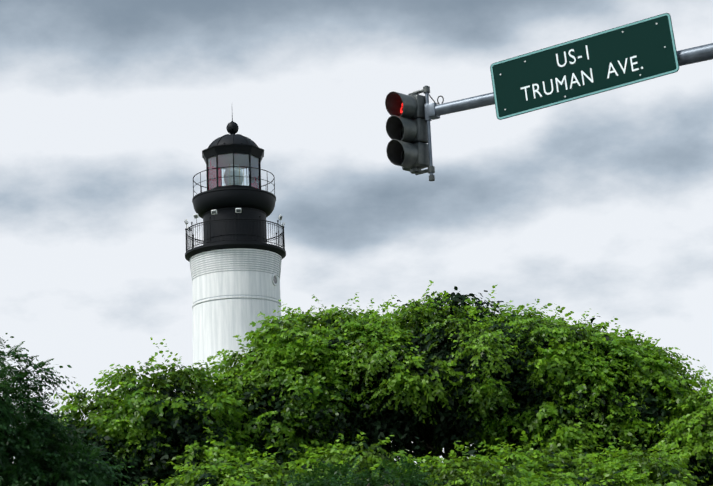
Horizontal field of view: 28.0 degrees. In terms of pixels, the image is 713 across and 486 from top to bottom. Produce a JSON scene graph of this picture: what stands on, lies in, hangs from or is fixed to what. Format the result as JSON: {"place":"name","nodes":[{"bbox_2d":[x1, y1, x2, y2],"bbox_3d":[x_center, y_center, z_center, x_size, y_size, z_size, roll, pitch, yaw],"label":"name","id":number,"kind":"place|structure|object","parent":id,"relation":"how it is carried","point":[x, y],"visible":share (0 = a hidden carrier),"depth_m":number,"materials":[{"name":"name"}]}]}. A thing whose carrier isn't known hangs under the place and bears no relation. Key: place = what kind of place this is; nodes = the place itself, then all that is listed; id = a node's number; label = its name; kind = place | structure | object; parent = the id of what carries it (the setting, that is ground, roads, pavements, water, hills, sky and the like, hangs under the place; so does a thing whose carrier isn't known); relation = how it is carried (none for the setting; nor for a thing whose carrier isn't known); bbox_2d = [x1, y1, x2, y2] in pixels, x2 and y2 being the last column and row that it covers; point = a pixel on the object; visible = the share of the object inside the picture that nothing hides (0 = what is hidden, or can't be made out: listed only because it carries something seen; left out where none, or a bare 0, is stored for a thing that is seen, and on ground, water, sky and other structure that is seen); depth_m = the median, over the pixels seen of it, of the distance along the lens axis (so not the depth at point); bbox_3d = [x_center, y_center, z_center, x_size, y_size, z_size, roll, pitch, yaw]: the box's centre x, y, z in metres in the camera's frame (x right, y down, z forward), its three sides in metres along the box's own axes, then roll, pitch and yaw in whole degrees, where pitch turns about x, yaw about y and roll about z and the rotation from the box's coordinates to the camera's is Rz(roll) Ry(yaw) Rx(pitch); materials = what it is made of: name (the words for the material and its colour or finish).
{"place":"outdoors","nodes":[
{"label":"outdoors","id":0,"kind":"place"},
{"bbox_2d":[0,395,64,485],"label":"poinciana tree","id":1,"kind":"object","parent":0,"point":[52,483],"visible":0.08,"depth_m":26.55,"materials":[{"name":"green plant"}]},
{"bbox_2d":[0,337,453,485],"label":"poinciana tree","id":2,"kind":"object","parent":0,"point":[20,418],"depth_m":26.65,"materials":[{"name":"green plant"}]},
{"bbox_2d":[0,333,449,485],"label":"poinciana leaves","id":3,"kind":"object","parent":2,"relation":"attached to","point":[63,430],"visible":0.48,"depth_m":26.50,"materials":[{"name":"green plant"}]},
{"bbox_2d":[0,0,712,463],"label":"sky","id":4,"kind":"structure","parent":0,"point":[601,203],"materials":[{"name":"white"}]},
{"bbox_2d":[22,280,712,485],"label":"ficus tree","id":5,"kind":"object","parent":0,"point":[284,345],"depth_m":36.39,"materials":[{"name":"green plant"}]},
{"label":"ground","id":6,"kind":"structure","parent":0,"visible":0},
{"bbox_2d":[184,115,285,383],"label":"lighthouse","id":7,"kind":"object","parent":6,"relation":"on","point":[235,259],"visible":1,"depth_m":60.60,"materials":[{"name":"white paint"}]},
{"bbox_3d":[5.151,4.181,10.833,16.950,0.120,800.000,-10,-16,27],"label":"pavement","id":8,"kind":"structure","parent":0,"visible":0},
{"bbox_2d":[385,13,712,180],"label":"traffic light","id":9,"kind":"object","parent":8,"relation":"on","point":[613,58],"visible":1,"depth_m":13.79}
]}

